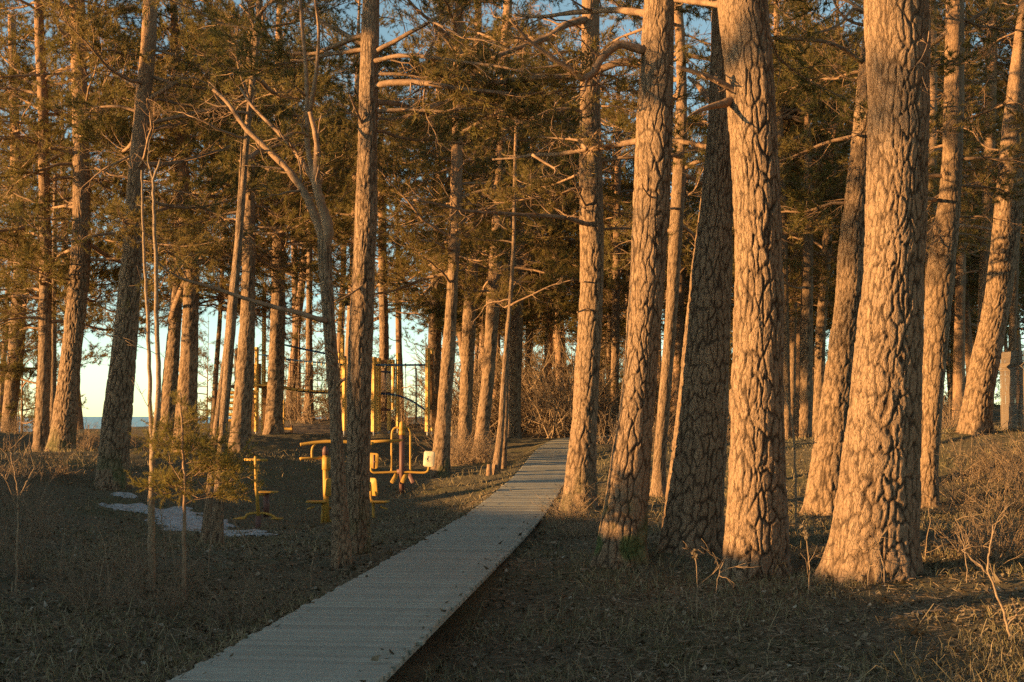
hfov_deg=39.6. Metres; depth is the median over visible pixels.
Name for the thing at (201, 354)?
young pine
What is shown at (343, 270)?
pine tree
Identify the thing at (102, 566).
weed stalk
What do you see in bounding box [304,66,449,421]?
pine tree
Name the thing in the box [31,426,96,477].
bare shrub
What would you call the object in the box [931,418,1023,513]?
bare shrub
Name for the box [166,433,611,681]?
boardwalk
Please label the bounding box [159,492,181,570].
weed stalk
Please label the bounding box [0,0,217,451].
pine tree
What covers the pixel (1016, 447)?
bare shrub
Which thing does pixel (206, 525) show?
pine tree
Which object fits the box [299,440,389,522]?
exercise machine
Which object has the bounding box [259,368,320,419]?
bare shrub
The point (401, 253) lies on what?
pine tree
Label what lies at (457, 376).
bare shrub
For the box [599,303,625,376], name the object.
pine tree
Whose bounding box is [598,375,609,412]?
bare shrub
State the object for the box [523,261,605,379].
pine tree
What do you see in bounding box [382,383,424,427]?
bare shrub
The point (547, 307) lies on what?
pine tree
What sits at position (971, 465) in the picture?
bare shrub
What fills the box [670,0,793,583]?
pine tree
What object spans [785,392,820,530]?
sapling
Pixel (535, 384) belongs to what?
bare shrub
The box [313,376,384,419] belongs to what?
bare shrub
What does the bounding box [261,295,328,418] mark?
young pine
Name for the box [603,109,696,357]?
pine tree
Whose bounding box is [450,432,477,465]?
bare shrub
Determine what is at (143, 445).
bare shrub
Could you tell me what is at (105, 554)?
weed stalk
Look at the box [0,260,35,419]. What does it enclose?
young pine
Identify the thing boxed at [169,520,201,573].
weed stalk
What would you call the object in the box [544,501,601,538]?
bare shrub
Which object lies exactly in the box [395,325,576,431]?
bare shrub
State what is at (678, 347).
pine tree
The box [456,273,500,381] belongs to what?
pine tree
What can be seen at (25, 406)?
young pine
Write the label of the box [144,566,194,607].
bare shrub
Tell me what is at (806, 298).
pine tree
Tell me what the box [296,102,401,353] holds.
pine tree
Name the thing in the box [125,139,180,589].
sapling
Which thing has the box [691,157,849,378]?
pine tree
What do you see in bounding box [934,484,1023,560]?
bare shrub
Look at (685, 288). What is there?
pine tree
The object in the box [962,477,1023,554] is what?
bare shrub
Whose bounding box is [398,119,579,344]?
pine tree
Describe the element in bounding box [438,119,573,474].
pine tree
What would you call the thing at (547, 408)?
bare shrub
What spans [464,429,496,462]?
bare shrub
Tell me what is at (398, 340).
pine tree
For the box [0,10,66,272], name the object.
pine tree
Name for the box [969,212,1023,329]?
pine tree
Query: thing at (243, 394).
pine tree
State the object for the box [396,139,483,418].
pine tree
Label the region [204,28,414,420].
pine tree
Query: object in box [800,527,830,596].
dock plant
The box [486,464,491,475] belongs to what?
tree stump
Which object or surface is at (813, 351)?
young pine
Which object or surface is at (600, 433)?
bare shrub
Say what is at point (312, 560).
weed stalk
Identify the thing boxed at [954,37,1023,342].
pine tree
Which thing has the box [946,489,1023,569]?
bare shrub
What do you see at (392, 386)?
climbing frame
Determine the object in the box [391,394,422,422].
bare shrub
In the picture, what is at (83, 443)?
bare shrub
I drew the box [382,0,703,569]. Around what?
pine tree
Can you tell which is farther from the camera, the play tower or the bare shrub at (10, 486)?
the play tower
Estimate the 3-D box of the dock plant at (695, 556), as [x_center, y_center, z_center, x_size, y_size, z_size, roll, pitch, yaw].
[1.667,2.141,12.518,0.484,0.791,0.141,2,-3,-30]
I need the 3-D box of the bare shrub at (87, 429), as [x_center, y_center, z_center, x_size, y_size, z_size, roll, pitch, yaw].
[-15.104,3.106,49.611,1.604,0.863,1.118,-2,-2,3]
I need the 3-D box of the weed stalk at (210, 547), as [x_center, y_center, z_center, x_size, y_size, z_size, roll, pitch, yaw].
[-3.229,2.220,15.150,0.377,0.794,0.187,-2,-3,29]
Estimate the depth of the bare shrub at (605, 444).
41.65 m
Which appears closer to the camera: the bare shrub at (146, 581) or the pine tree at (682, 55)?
the bare shrub at (146, 581)
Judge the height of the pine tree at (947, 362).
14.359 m
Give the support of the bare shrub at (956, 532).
on the ground at (434, 647)
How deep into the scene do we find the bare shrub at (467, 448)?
43.67 m
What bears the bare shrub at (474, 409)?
on the ground at (434, 647)
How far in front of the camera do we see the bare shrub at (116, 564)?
15.54 m
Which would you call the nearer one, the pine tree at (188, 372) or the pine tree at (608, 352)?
the pine tree at (188, 372)
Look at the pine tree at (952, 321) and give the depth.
65.59 m
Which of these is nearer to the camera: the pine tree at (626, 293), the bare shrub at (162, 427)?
the bare shrub at (162, 427)
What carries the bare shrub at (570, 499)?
on the ground at (434, 647)
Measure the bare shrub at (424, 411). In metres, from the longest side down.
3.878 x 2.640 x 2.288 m
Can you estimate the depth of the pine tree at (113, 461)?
29.01 m
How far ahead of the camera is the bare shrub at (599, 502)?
24.40 m
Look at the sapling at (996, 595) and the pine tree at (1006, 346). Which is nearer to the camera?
the sapling at (996, 595)
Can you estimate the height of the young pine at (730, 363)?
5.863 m
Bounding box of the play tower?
[228,244,292,433]
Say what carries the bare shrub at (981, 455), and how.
on the ground at (434, 647)
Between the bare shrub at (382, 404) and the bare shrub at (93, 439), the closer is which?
the bare shrub at (93, 439)
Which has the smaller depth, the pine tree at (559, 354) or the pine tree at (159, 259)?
the pine tree at (559, 354)
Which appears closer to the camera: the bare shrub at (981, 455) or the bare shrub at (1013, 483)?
the bare shrub at (1013, 483)
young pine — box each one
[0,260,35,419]
[0,300,87,431]
[0,350,26,423]
[17,358,35,430]
[123,386,267,600]
[154,315,234,422]
[198,339,237,412]
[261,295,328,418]
[284,322,327,416]
[372,320,402,390]
[400,355,424,422]
[472,358,500,416]
[474,326,523,412]
[521,315,574,383]
[521,354,556,430]
[535,333,574,392]
[599,346,619,379]
[608,329,657,412]
[619,334,625,379]
[654,350,672,423]
[654,352,728,419]
[728,315,732,434]
[813,320,828,394]
[943,302,999,411]
[965,333,1005,393]
[993,379,1001,411]
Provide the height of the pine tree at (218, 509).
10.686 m
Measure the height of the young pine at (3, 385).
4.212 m
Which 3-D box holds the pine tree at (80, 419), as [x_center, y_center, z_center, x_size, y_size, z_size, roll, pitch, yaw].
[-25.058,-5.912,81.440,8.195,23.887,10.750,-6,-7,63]
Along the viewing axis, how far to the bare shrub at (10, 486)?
26.71 m
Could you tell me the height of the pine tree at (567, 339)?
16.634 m
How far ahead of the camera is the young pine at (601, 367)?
82.66 m
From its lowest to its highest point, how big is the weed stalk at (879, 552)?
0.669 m
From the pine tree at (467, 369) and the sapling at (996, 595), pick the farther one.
the pine tree at (467, 369)
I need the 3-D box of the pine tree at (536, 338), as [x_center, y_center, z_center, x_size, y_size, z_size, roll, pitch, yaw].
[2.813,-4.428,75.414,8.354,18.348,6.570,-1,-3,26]
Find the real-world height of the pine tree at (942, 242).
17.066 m
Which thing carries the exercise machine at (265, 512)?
on the ground at (434, 647)
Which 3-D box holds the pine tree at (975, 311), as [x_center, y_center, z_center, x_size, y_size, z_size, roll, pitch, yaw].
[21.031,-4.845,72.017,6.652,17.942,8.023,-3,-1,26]
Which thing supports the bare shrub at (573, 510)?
on the ground at (434, 647)
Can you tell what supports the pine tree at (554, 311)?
on the ground at (434, 647)
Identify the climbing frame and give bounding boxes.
[371,348,453,435]
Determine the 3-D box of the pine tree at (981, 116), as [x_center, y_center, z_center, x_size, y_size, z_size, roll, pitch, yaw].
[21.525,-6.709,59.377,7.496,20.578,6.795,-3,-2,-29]
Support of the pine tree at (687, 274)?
on the ground at (434, 647)
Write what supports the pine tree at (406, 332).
on the ground at (434, 647)
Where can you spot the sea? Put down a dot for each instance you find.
(135, 420)
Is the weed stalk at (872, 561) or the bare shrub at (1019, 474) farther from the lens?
the bare shrub at (1019, 474)
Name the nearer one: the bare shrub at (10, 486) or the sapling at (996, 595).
the sapling at (996, 595)
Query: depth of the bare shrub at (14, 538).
17.43 m
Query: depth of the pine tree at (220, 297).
51.86 m
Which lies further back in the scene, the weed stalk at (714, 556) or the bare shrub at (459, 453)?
the bare shrub at (459, 453)
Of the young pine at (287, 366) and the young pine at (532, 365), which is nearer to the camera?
the young pine at (532, 365)
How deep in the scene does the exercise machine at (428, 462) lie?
32.84 m
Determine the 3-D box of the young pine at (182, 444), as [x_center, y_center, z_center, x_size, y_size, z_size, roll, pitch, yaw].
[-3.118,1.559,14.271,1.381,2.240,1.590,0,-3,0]
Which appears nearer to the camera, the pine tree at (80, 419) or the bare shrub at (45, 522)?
the bare shrub at (45, 522)
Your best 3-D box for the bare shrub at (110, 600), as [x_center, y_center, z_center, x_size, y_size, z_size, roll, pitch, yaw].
[-3.796,2.255,12.985,1.060,0.570,0.739,1,-5,-18]
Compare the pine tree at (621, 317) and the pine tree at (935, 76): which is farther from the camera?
the pine tree at (621, 317)
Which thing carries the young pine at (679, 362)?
on the ground at (434, 647)
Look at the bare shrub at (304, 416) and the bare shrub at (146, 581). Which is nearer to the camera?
the bare shrub at (146, 581)
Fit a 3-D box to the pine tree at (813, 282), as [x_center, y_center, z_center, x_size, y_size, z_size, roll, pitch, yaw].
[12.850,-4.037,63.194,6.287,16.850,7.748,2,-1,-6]
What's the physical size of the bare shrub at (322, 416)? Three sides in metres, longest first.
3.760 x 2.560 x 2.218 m
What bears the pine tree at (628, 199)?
on the ground at (434, 647)
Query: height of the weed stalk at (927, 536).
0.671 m
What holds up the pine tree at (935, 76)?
on the ground at (434, 647)
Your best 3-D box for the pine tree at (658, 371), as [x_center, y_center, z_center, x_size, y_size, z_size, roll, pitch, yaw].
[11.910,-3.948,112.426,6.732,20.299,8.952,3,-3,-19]
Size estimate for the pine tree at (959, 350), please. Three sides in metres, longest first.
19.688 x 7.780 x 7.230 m
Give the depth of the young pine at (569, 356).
78.56 m
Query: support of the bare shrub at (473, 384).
on the ground at (434, 647)
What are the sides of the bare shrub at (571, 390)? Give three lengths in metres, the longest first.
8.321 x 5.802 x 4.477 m
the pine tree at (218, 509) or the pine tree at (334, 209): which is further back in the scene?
the pine tree at (334, 209)
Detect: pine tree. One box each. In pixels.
[0,0,115,431]
[0,0,199,451]
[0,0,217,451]
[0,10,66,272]
[0,61,106,427]
[0,143,102,371]
[0,148,60,425]
[0,162,118,432]
[1,37,148,429]
[5,0,328,490]
[14,0,342,451]
[55,0,307,439]
[82,0,380,454]
[92,155,340,434]
[117,158,171,357]
[120,0,352,567]
[135,0,353,545]
[158,0,359,434]
[193,0,643,553]
[199,127,241,542]
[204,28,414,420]
[223,95,346,360]
[255,28,348,419]
[256,11,403,419]
[267,0,464,420]
[270,68,377,324]
[277,0,617,477]
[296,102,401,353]
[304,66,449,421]
[331,3,537,432]
[345,95,445,421]
[347,50,431,319]
[377,0,602,452]
[379,0,603,461]
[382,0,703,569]
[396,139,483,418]
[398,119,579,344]
[402,222,501,350]
[405,0,706,510]
[417,0,628,438]
[418,94,566,372]
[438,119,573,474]
[446,134,554,426]
[455,275,479,381]
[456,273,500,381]
[475,61,578,388]
[475,317,535,358]
[487,114,613,398]
[500,121,630,386]
[500,122,611,409]
[501,216,511,468]
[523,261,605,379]
[524,121,611,361]
[524,267,544,362]
[538,27,688,434]
[552,268,626,360]
[556,0,857,496]
[559,88,630,422]
[562,129,634,397]
[565,273,629,344]
[568,129,694,376]
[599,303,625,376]
[600,230,630,361]
[602,4,734,435]
[602,19,707,420]
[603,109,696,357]
[620,220,664,341]
[622,161,693,405]
[655,0,867,556]
[657,173,671,382]
[660,139,731,344]
[660,170,732,334]
[663,133,731,321]
[664,203,817,309]
[669,153,734,301]
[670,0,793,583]
[673,0,938,438]
[680,0,995,515]
[681,0,863,439]
[684,0,853,437]
[685,90,837,354]
[685,140,733,416]
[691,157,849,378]
[731,150,846,330]
[733,0,863,437]
[769,0,850,432]
[772,0,1023,285]
[772,0,1023,507]
[789,239,835,414]
[802,99,941,338]
[810,0,943,584]
[813,107,850,359]
[853,0,1023,330]
[856,0,1023,435]
[923,83,1023,379]
[924,1,1023,426]
[924,8,1023,311]
[924,104,1023,400]
[924,268,977,410]
[937,0,1023,395]
[946,276,977,399]
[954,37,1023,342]
[968,5,1015,266]
[968,101,1023,330]
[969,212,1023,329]
[970,70,1023,296]
[971,251,1023,408]
[1004,326,1023,351]
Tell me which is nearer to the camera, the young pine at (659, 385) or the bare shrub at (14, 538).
the bare shrub at (14, 538)
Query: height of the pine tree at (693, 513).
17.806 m
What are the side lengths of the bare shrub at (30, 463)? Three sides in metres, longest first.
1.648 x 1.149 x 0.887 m
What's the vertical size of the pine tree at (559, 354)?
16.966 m
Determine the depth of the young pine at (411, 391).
69.34 m
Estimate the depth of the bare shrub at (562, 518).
21.97 m
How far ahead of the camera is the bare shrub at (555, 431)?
58.27 m
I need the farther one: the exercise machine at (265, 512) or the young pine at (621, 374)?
the young pine at (621, 374)
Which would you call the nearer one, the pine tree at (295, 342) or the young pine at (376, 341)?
the pine tree at (295, 342)
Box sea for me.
[0,417,408,431]
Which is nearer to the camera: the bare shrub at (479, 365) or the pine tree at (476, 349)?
the bare shrub at (479, 365)
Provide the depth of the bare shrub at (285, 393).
63.47 m
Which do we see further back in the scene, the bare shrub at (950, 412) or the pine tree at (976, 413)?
the bare shrub at (950, 412)
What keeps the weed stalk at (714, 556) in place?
on the ground at (434, 647)
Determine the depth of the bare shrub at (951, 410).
42.51 m
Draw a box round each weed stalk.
[75,544,117,605]
[85,518,124,607]
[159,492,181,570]
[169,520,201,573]
[195,515,222,577]
[294,523,320,588]
[699,538,758,621]
[847,525,890,584]
[863,537,888,586]
[921,507,946,559]
[954,512,989,582]
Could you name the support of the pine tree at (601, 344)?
on the ground at (434, 647)
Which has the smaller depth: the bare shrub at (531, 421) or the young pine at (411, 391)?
the bare shrub at (531, 421)
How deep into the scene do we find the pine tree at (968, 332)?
59.39 m
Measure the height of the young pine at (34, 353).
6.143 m
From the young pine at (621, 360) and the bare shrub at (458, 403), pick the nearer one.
the bare shrub at (458, 403)
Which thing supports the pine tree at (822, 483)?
on the ground at (434, 647)
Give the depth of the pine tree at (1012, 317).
44.05 m
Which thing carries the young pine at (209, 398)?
on the ground at (434, 647)
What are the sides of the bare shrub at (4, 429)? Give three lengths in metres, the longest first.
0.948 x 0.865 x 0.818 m
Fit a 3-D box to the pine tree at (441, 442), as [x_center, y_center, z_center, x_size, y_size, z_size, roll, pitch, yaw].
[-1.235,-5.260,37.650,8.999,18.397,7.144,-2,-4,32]
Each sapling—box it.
[0,428,35,595]
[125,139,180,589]
[230,506,268,557]
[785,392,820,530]
[961,496,1023,642]
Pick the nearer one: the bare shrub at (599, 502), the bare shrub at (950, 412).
the bare shrub at (599, 502)
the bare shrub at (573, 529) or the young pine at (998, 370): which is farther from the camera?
the young pine at (998, 370)
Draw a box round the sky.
[0,0,1023,416]
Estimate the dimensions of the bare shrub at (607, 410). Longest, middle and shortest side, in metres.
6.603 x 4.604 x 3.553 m
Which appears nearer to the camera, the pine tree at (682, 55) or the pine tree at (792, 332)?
the pine tree at (682, 55)
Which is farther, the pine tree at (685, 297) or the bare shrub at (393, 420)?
the pine tree at (685, 297)
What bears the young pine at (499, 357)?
on the ground at (434, 647)
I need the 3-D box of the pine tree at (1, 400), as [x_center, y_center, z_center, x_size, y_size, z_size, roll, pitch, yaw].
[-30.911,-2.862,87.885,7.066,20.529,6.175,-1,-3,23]
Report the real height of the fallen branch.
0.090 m
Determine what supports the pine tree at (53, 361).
on the ground at (434, 647)
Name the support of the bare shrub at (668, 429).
on the ground at (434, 647)
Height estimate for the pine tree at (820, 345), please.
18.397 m
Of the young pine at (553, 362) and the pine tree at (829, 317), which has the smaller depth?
the pine tree at (829, 317)
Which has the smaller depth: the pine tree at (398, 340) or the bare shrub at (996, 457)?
the bare shrub at (996, 457)
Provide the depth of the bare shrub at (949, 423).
38.96 m
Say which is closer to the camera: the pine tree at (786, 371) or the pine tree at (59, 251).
the pine tree at (786, 371)
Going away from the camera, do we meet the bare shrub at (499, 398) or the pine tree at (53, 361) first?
the pine tree at (53, 361)
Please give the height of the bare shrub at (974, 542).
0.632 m
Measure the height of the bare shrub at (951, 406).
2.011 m
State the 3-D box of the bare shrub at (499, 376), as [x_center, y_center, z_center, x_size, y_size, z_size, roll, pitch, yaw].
[1.743,1.985,63.769,6.753,5.822,6.159,-5,-8,-15]
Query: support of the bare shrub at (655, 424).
on the ground at (434, 647)
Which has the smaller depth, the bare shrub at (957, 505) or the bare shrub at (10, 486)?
the bare shrub at (957, 505)
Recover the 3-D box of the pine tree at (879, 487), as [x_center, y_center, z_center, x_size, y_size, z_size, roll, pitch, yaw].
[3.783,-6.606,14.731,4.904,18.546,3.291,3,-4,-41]
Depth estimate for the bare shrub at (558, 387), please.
60.12 m
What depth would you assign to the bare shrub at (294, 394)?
66.51 m
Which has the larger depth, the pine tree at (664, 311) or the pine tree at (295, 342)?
the pine tree at (664, 311)
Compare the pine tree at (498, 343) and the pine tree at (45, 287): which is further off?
the pine tree at (498, 343)
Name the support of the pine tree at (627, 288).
on the ground at (434, 647)
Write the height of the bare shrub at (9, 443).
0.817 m
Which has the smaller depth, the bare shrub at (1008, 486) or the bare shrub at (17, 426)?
the bare shrub at (1008, 486)
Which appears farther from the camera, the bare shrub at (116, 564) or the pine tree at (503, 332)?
the pine tree at (503, 332)
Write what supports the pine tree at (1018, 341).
on the ground at (434, 647)
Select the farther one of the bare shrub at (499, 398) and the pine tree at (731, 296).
the pine tree at (731, 296)
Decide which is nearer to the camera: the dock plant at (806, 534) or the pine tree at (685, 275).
the dock plant at (806, 534)
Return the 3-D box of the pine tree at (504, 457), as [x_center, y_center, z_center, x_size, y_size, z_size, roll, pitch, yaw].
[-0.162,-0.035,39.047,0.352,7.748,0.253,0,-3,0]
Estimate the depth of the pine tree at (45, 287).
37.69 m
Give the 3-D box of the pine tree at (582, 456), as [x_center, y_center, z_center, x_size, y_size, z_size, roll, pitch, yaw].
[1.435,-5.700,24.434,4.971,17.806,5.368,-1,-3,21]
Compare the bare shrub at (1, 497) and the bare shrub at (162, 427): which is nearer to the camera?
the bare shrub at (1, 497)
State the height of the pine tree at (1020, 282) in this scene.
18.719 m
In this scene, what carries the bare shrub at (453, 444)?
on the ground at (434, 647)
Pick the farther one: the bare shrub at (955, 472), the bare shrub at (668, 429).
the bare shrub at (668, 429)
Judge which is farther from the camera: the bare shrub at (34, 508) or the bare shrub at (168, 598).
the bare shrub at (34, 508)
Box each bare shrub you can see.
[0,410,19,432]
[0,442,60,479]
[0,452,17,481]
[0,460,43,493]
[0,465,42,505]
[0,471,69,526]
[0,494,65,579]
[0,499,47,553]
[1,416,21,432]
[2,429,19,451]
[7,484,65,538]
[8,411,34,433]
[23,520,114,600]
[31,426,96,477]
[36,556,153,613]
[72,534,159,582]
[76,414,99,450]
[76,432,97,450]
[77,420,100,434]
[100,518,178,575]
[106,548,199,617]
[108,529,170,594]
[130,432,165,450]
[140,410,174,442]
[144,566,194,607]
[259,362,318,420]
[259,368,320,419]
[259,369,314,414]
[283,357,329,423]
[285,398,301,419]
[298,400,326,417]
[299,382,328,419]
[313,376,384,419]
[370,349,420,421]
[381,397,421,422]
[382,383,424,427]
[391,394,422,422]
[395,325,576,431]
[400,340,559,433]
[400,390,476,428]
[402,336,552,424]
[413,414,495,466]
[416,340,554,413]
[419,407,495,455]
[428,432,483,463]
[429,423,493,464]
[450,426,494,463]
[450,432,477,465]
[451,370,531,434]
[452,380,499,427]
[454,345,530,416]
[459,297,625,434]
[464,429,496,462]
[474,333,606,383]
[475,435,514,463]
[479,347,620,425]
[480,366,556,427]
[492,376,558,431]
[493,325,623,432]
[494,350,566,429]
[495,359,573,435]
[497,333,612,437]
[521,368,621,436]
[521,375,600,434]
[522,401,545,434]
[532,391,572,437]
[532,482,588,521]
[533,473,605,515]
[538,372,619,435]
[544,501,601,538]
[555,474,597,510]
[555,496,586,520]
[565,367,621,433]
[571,411,617,444]
[597,491,605,506]
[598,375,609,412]
[598,434,612,451]
[608,409,655,437]
[612,406,675,440]
[652,417,673,438]
[652,425,673,449]
[726,405,730,443]
[923,464,990,515]
[928,511,1023,557]
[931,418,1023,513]
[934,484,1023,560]
[934,507,996,564]
[939,436,1005,503]
[941,382,963,428]
[942,373,967,427]
[942,392,960,429]
[942,396,961,428]
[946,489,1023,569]
[950,430,1006,483]
[955,430,1023,484]
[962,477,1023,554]
[968,425,1023,495]
[968,431,1023,472]
[978,410,1023,465]
[985,457,1023,508]
[1000,446,1023,508]
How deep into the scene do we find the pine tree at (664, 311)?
97.80 m
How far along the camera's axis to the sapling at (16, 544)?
14.11 m
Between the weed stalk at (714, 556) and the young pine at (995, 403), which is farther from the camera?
the young pine at (995, 403)
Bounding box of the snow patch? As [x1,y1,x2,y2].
[99,492,281,536]
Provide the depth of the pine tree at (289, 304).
79.16 m
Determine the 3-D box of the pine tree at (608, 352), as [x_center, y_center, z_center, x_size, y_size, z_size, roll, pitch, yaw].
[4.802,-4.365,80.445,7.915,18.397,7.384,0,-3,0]
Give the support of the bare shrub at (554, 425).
on the ground at (434, 647)
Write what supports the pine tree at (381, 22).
on the ground at (434, 647)
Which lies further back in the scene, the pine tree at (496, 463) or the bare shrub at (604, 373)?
the bare shrub at (604, 373)
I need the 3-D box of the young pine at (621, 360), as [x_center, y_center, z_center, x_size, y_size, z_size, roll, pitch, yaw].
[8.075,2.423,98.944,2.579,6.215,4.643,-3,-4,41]
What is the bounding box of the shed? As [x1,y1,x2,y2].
[998,350,1023,430]
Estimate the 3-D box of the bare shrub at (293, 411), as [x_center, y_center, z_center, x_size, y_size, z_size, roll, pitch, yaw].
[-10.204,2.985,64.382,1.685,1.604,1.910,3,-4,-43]
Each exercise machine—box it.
[234,456,282,528]
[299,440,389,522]
[370,421,434,493]
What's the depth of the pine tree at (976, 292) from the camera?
80.23 m
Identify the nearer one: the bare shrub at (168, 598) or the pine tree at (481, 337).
the bare shrub at (168, 598)
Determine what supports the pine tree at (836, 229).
on the ground at (434, 647)
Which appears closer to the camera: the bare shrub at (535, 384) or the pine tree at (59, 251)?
the bare shrub at (535, 384)
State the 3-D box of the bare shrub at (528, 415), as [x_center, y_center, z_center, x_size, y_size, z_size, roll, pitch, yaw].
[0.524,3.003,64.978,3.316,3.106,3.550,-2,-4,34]
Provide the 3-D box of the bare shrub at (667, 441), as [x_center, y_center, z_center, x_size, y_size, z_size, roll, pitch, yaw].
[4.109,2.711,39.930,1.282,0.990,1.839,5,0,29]
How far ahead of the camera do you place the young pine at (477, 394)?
65.94 m
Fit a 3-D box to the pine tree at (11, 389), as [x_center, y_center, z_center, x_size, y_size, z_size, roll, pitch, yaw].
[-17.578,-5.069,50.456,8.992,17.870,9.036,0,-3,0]
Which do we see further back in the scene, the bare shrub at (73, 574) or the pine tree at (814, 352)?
the pine tree at (814, 352)
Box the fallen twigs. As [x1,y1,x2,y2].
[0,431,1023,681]
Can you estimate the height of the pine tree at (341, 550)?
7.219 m
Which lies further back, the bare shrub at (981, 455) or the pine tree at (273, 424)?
the pine tree at (273, 424)
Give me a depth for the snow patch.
26.59 m
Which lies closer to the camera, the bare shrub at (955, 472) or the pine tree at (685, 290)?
the bare shrub at (955, 472)
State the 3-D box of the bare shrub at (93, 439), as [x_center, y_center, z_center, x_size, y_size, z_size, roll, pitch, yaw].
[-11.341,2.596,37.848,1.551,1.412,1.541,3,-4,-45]
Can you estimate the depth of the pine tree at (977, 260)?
59.78 m
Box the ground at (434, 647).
[0,405,1023,681]
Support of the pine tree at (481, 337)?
on the ground at (434, 647)
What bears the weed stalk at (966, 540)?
on the ground at (434, 647)
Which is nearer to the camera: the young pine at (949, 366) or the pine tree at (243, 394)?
the pine tree at (243, 394)
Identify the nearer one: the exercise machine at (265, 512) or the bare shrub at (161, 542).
the bare shrub at (161, 542)
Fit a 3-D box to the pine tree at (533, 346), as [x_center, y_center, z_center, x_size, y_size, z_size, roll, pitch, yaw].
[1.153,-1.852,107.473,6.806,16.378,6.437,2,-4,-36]
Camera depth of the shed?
30.42 m
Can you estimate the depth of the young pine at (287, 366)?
77.04 m
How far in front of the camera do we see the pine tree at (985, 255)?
42.17 m
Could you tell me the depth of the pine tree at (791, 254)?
54.10 m
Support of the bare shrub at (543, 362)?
on the ground at (434, 647)
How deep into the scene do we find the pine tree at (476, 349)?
104.68 m
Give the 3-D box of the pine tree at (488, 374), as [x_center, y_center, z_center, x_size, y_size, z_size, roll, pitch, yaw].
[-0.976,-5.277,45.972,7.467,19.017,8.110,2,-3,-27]
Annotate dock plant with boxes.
[683,541,727,617]
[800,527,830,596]
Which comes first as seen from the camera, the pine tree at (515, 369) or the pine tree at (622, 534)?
the pine tree at (622, 534)
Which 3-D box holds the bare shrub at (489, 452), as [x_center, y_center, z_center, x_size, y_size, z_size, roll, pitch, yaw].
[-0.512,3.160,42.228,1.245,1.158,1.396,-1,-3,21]
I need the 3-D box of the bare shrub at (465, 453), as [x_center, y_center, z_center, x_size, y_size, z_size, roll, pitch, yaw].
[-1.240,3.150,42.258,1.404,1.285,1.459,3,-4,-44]
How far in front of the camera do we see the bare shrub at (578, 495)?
23.69 m
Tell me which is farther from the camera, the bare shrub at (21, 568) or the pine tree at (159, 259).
the pine tree at (159, 259)
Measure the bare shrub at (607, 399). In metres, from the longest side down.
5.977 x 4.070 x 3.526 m
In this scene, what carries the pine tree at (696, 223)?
on the ground at (434, 647)
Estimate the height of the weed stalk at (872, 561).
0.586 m
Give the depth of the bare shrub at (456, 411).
60.61 m
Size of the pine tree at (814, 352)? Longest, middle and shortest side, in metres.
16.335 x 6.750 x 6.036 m
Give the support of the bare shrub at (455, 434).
on the ground at (434, 647)
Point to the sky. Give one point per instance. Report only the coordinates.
(94, 377)
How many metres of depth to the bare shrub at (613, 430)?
41.08 m
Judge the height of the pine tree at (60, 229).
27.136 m
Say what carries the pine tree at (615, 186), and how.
on the ground at (434, 647)
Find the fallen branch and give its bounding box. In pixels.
[911,603,949,615]
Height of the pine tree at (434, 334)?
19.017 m
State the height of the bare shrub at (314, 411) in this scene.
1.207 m
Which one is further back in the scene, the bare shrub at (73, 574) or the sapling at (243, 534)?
the sapling at (243, 534)
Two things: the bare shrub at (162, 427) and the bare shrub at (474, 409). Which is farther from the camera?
the bare shrub at (474, 409)
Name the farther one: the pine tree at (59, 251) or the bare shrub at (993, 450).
the pine tree at (59, 251)
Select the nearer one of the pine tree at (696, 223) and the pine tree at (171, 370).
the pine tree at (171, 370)
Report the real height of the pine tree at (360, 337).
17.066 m
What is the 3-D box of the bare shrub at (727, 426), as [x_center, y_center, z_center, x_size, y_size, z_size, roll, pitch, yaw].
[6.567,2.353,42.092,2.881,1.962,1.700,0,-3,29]
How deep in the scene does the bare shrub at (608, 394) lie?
60.49 m
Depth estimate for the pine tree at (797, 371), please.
57.24 m
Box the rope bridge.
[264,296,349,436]
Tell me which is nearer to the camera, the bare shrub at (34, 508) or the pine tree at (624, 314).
the bare shrub at (34, 508)
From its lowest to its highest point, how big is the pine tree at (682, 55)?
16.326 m
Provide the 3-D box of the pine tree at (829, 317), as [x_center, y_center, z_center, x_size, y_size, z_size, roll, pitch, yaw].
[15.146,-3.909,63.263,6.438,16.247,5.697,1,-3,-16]
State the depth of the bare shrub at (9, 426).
43.57 m
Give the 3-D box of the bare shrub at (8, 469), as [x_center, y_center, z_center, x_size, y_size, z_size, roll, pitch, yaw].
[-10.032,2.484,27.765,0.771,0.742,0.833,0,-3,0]

